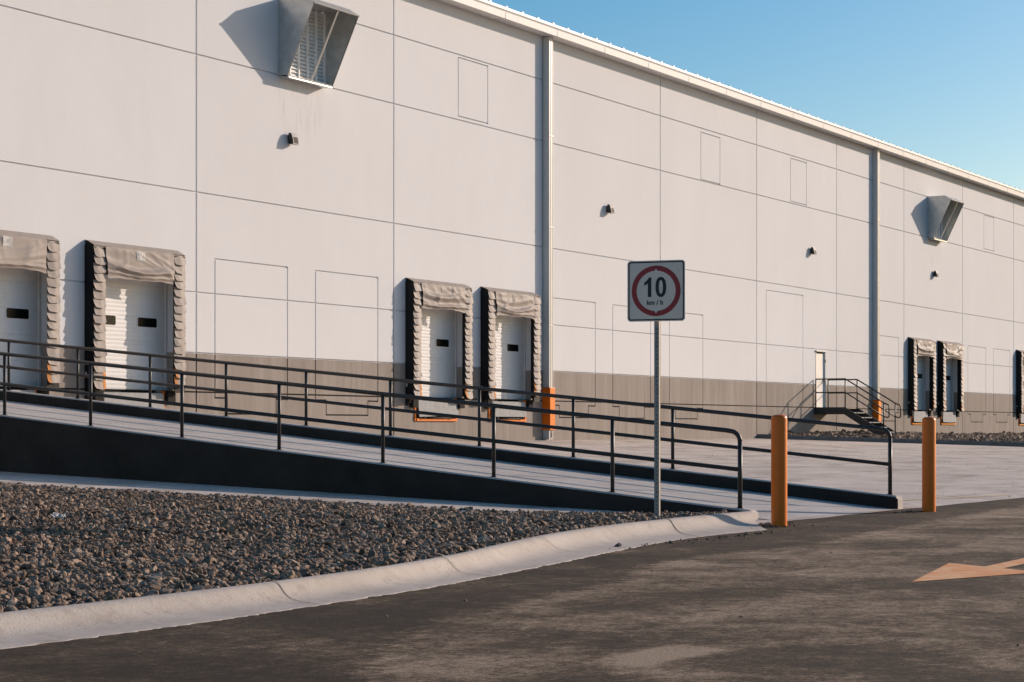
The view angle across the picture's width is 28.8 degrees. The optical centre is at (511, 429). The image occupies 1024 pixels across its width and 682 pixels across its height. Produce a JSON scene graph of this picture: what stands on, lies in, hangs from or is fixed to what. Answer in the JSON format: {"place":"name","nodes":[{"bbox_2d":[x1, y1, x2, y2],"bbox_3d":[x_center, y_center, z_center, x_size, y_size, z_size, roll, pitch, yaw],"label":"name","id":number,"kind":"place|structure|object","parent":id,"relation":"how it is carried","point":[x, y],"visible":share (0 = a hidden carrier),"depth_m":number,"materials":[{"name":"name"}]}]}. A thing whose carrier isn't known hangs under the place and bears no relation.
{"place":"outdoors","nodes":[
{"label":"outdoors","id":0,"kind":"place"},
{"bbox_2d":[0,498,1023,681],"bbox_3d":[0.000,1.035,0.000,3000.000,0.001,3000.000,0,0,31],"label":"asphalt road","id":1,"kind":"structure","parent":0,"point":[629,615],"depth_m":10.53,"materials":[{"name":"grey asphalt"}]},
{"bbox_2d":[0,511,766,648],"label":"kerb strip","id":2,"kind":"object","parent":1,"relation":"on","point":[27,627],"visible":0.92,"depth_m":12.45,"materials":[{"name":"concrete"}]},
{"bbox_2d":[385,451,1018,648],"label":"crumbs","id":3,"kind":"object","parent":1,"relation":"on","point":[465,600],"visible":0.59,"depth_m":12.00,"materials":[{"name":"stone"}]},
{"bbox_2d":[609,510,923,548],"bbox_3d":[3.038,1.027,21.466,1.014,0.074,9.627,0,0,31],"label":"loose grit","id":4,"kind":"object","parent":1,"relation":"on","point":[766,524],"visible":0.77,"depth_m":20.18,"materials":[{"name":"gravel"}]},
{"bbox_2d":[771,414,786,526],"bbox_3d":[2.859,0.485,21.311,0.172,1.300,0.172,0,0,31],"label":"bollard","id":5,"kind":"object","parent":1,"relation":"on","point":[779,470],"visible":0.88,"depth_m":21.24,"materials":[{"name":"orange metal"}]},
{"bbox_2d":[757,434,1023,446],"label":"kerb strip","id":6,"kind":"object","parent":1,"relation":"on","point":[894,440],"visible":0.58,"depth_m":70.83,"materials":[{"name":"grey concrete"}]},
{"bbox_2d":[922,417,935,511],"bbox_3d":[5.270,0.485,25.171,0.172,1.300,0.172,0,0,31],"label":"bollard","id":7,"kind":"object","parent":1,"relation":"on","point":[928,464],"visible":0.86,"depth_m":25.10,"materials":[{"name":"orange metal"}]},
{"bbox_2d":[912,558,1023,581],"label":"painted arrow","id":8,"kind":"object","parent":1,"relation":"on","point":[950,571],"visible":1,"depth_m":14.49,"materials":[{"name":"orange paint"}]},
{"bbox_2d":[0,438,1023,545],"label":"concrete yard","id":9,"kind":"structure","parent":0,"point":[986,472],"depth_m":39.41,"materials":[{"name":"grey concrete"}]},
{"bbox_2d":[0,389,902,519],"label":"concrete ramp","id":10,"kind":"structure","parent":9,"relation":"on","point":[47,434],"depth_m":26.98,"materials":[{"name":"grey concrete"}]},
{"bbox_2d":[0,352,743,508],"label":"guard rail","id":11,"kind":"object","parent":10,"relation":"on","point":[612,454],"visible":1,"depth_m":25.13,"materials":[{"name":"black metal"}]},
{"bbox_2d":[0,338,893,494],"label":"guard rail","id":12,"kind":"object","parent":10,"relation":"on","point":[479,419],"visible":0.91,"depth_m":29.28,"materials":[{"name":"black metal"}]},
{"bbox_2d":[0,0,1023,440],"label":"warehouse","id":13,"kind":"structure","parent":9,"relation":"on","point":[476,146],"depth_m":54.64,"materials":[{"name":"white paint"}]},
{"bbox_2d":[0,386,36,392],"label":"dock leveler","id":14,"kind":"object","parent":13,"relation":"attached to","point":[21,389],"visible":0.19,"depth_m":40.00,"materials":[{"name":"orange paint"}]},
{"bbox_2d":[0,267,40,386],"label":"overhead door","id":15,"kind":"structure","parent":13,"relation":"in","point":[20,288],"depth_m":40.14,"materials":[{"name":"white paint"}]},
{"bbox_2d":[0,230,60,388],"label":"dock seal","id":16,"kind":"object","parent":13,"relation":"attached to","point":[35,252],"visible":0.98,"depth_m":40.10,"materials":[{"name":"grey fabric"}]},
{"bbox_2d":[37,390,48,394],"bbox_3d":[-9.488,-0.710,40.276,0.127,0.260,0.274,0,0,31],"label":"dock bumper","id":17,"kind":"object","parent":13,"relation":"attached to","point":[42,392],"visible":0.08,"depth_m":40.18,"materials":[{"name":"black rubber"}]},
{"bbox_2d":[92,391,103,400],"bbox_3d":[-8.671,-0.710,41.652,0.127,0.260,0.274,0,0,31],"label":"dock bumper","id":18,"kind":"object","parent":13,"relation":"attached to","point":[98,398],"visible":0.38,"depth_m":41.59,"materials":[{"name":"black rubber"}]},
{"bbox_2d":[104,389,164,408],"bbox_3d":[-8.226,-0.550,42.667,0.378,0.630,2.170,0,0,31],"label":"dock leveler","id":19,"kind":"object","parent":13,"relation":"attached to","point":[142,394],"visible":0.29,"depth_m":42.79,"materials":[{"name":"orange paint"}]},
{"bbox_2d":[84,240,186,399],"bbox_3d":[-7.971,-2.291,42.537,0.426,3.332,2.931,0,0,31],"label":"dock seal","id":20,"kind":"object","parent":13,"relation":"attached to","point":[123,261],"visible":1,"depth_m":41.85,"materials":[{"name":"beige fabric"}]},
{"bbox_2d":[105,275,166,389],"bbox_3d":[-8.272,-2.165,42.834,0.070,2.600,2.610,0,0,31],"label":"overhead door","id":21,"kind":"structure","parent":13,"relation":"in","point":[135,311],"depth_m":43.07,"materials":[{"name":"white paint"}]},
{"bbox_2d":[165,391,175,401],"bbox_3d":[-7.496,-0.710,43.629,0.127,0.260,0.274,0,0,31],"label":"dock bumper","id":22,"kind":"object","parent":13,"relation":"attached to","point":[170,396],"visible":0.66,"depth_m":43.56,"materials":[{"name":"black rubber"}]},
{"bbox_2d":[288,133,298,144],"bbox_3d":[-5.213,-6.925,47.403,0.195,0.276,0.230,0,0,31],"label":"wall lamp","id":23,"kind":"object","parent":13,"relation":"attached to","point":[293,139],"visible":1,"depth_m":47.33,"materials":[{"name":"silver metal"}]},
{"bbox_2d":[278,0,358,87],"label":"air hood","id":24,"kind":"object","parent":13,"relation":"attached to","point":[338,25],"visible":1,"depth_m":47.95,"materials":[{"name":"metal"}]},
{"bbox_2d":[409,399,418,407],"bbox_3d":[-2.550,-0.710,51.950,0.127,0.260,0.274,0,0,31],"label":"dock bumper","id":25,"kind":"object","parent":13,"relation":"attached to","point":[414,403],"visible":0.66,"depth_m":51.85,"materials":[{"name":"black rubber"}]},
{"bbox_2d":[414,398,458,420],"bbox_3d":[-2.113,-0.550,52.953,0.378,0.630,2.140,0,0,31],"label":"dock leveler","id":26,"kind":"object","parent":13,"relation":"attached to","point":[439,407],"visible":0.48,"depth_m":52.84,"materials":[{"name":"orange paint"}]},
{"bbox_2d":[421,306,456,397],"bbox_3d":[-2.158,-2.165,53.119,0.070,2.600,2.580,0,0,31],"label":"overhead door","id":27,"kind":"structure","parent":13,"relation":"in","point":[439,327],"depth_m":53.50,"materials":[{"name":"white paint"}]},
{"bbox_2d":[405,278,473,405],"bbox_3d":[-1.863,-2.291,52.827,0.412,3.332,2.902,0,0,31],"label":"dock seal","id":28,"kind":"object","parent":13,"relation":"attached to","point":[430,294],"visible":1,"depth_m":52.09,"materials":[{"name":"grey fabric"}]},
{"bbox_2d":[457,399,464,407],"bbox_3d":[-1.390,-0.710,53.901,0.127,0.260,0.274,0,0,31],"label":"dock bumper","id":29,"kind":"object","parent":13,"relation":"attached to","point":[460,406],"visible":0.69,"depth_m":53.81,"materials":[{"name":"black rubber"}]},
{"bbox_2d":[488,399,526,421],"bbox_3d":[-0.218,-0.550,56.142,0.378,0.630,2.120,0,0,31],"label":"dock leveler","id":30,"kind":"object","parent":13,"relation":"attached to","point":[507,414],"visible":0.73,"depth_m":56.23,"materials":[{"name":"orange paint"}]},
{"bbox_2d":[480,286,540,402],"bbox_3d":[0.032,-2.291,56.019,0.408,3.332,2.875,0,0,31],"label":"dock seal","id":31,"kind":"object","parent":13,"relation":"attached to","point":[505,302],"visible":0.98,"depth_m":55.20,"materials":[{"name":"grey fabric"}]},
{"bbox_2d":[495,313,525,399],"bbox_3d":[-0.263,-2.165,56.308,0.070,2.600,2.560,0,0,31],"label":"overhead door","id":32,"kind":"structure","parent":13,"relation":"in","point":[510,332],"depth_m":56.72,"materials":[{"name":"white paint"}]},
{"bbox_2d":[526,400,532,407],"bbox_3d":[0.500,-0.710,57.082,0.127,0.260,0.274,0,0,31],"label":"dock bumper","id":33,"kind":"object","parent":13,"relation":"attached to","point":[529,403],"visible":0.64,"depth_m":56.97,"materials":[{"name":"black rubber"}]},
{"bbox_2d":[542,388,554,429],"bbox_3d":[1.066,-0.610,57.895,0.268,1.230,0.307,0,0,31],"label":"pipe guard","id":34,"kind":"object","parent":13,"relation":"attached to","point":[548,403],"visible":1,"depth_m":57.78,"materials":[{"name":"orange paint"}]},
{"bbox_2d":[606,204,614,213],"bbox_3d":[3.028,-6.795,61.268,0.195,0.276,0.230,0,0,31],"label":"wall lamp","id":35,"kind":"object","parent":13,"relation":"attached to","point":[610,208],"visible":1,"depth_m":61.19,"materials":[{"name":"silver metal"}]},
{"bbox_2d":[810,247,816,254],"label":"wall lamp","id":36,"kind":"object","parent":13,"relation":"attached to","point":[813,250],"visible":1,"depth_m":75.28,"materials":[{"name":"silver metal"}]},
{"bbox_2d":[815,350,826,406],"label":"door","id":37,"kind":"structure","parent":13,"relation":"in","point":[820,357],"depth_m":76.37,"materials":[{"name":"white paint"}]},
{"bbox_2d":[872,400,880,421],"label":"pipe guard","id":38,"kind":"object","parent":13,"relation":"attached to","point":[876,416],"visible":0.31,"depth_m":80.99,"materials":[{"name":"orange paint"}]},
{"bbox_2d":[911,410,927,423],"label":"dock leveler","id":39,"kind":"object","parent":13,"relation":"attached to","point":[918,416],"visible":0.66,"depth_m":85.75,"materials":[{"name":"orange paint"}]},
{"bbox_2d":[917,354,925,409],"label":"overhead door","id":40,"kind":"structure","parent":13,"relation":"in","point":[921,360],"depth_m":86.82,"materials":[{"name":"white paint"}]},
{"bbox_2d":[908,337,936,414],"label":"dock seal","id":41,"kind":"object","parent":13,"relation":"attached to","point":[922,347],"visible":1,"depth_m":84.92,"materials":[{"name":"grey fabric"}]},
{"bbox_2d":[933,271,938,276],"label":"wall lamp","id":42,"kind":"object","parent":13,"relation":"attached to","point":[935,274],"visible":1,"depth_m":87.44,"materials":[{"name":"silver metal"}]},
{"bbox_2d":[928,195,963,241],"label":"air hood","id":43,"kind":"object","parent":13,"relation":"attached to","point":[944,210],"visible":1,"depth_m":86.87,"materials":[{"name":"metal"}]},
{"bbox_2d":[940,411,956,424],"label":"dock leveler","id":44,"kind":"object","parent":13,"relation":"attached to","point":[948,418],"visible":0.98,"depth_m":89.15,"materials":[{"name":"orange paint"}]},
{"bbox_2d":[946,357,953,410],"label":"overhead door","id":45,"kind":"structure","parent":13,"relation":"in","point":[949,362],"depth_m":90.17,"materials":[{"name":"white paint"}]},
{"bbox_2d":[937,340,964,415],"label":"dock seal","id":46,"kind":"object","parent":13,"relation":"attached to","point":[948,350],"visible":1,"depth_m":88.14,"materials":[{"name":"grey fabric"}]},
{"bbox_2d":[1016,350,1023,416],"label":"dock seal","id":47,"kind":"object","parent":13,"relation":"attached to","point":[1019,380],"visible":1,"depth_m":98.12,"materials":[{"name":"grey fabric"}]},
{"bbox_2d":[1018,413,1023,424],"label":"dock leveler","id":48,"kind":"object","parent":13,"relation":"attached to","point":[1021,421],"visible":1,"depth_m":98.82,"materials":[{"name":"orange paint"}]},
{"bbox_2d":[491,0,1023,190],"label":"sky","id":49,"kind":"structure","parent":0,"point":[942,80],"materials":[{"name":"blue"}]},
{"bbox_2d":[770,429,1023,441],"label":"gravel","id":50,"kind":"structure","parent":0,"point":[1004,436],"depth_m":73.73,"materials":[{"name":"grey gravel"}]},
{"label":"gravel bed","id":51,"kind":"structure","parent":0,"visible":0},
{"bbox_2d":[0,482,731,611],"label":"gravel","id":52,"kind":"structure","parent":51,"relation":"on","point":[112,558],"depth_m":16.85,"materials":[{"name":"grey gravel"}]},
{"bbox_2d":[50,512,65,518],"bbox_3d":[-4.140,0.782,18.166,0.142,0.028,0.190,11,8,-5],"label":"paper scrap","id":53,"kind":"object","parent":52,"relation":"on","point":[57,514],"visible":1,"depth_m":18.17,"materials":[{"name":"white paper"}]},
{"bbox_2d":[627,260,684,515],"bbox_3d":[1.506,-0.311,20.692,0.618,2.893,0.078,0,0,19],"label":"speed sign","id":54,"kind":"object","parent":51,"relation":"on","point":[656,291],"visible":0.99,"depth_m":20.68,"materials":[{"name":"metal"}]},
{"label":"gravel bed","id":55,"kind":"structure","parent":0,"visible":0},
{"bbox_2d":[814,378,900,434],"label":"metal stairs","id":56,"kind":"structure","parent":55,"relation":"on","point":[858,415],"depth_m":75.36,"materials":[{"name":"black metal"}]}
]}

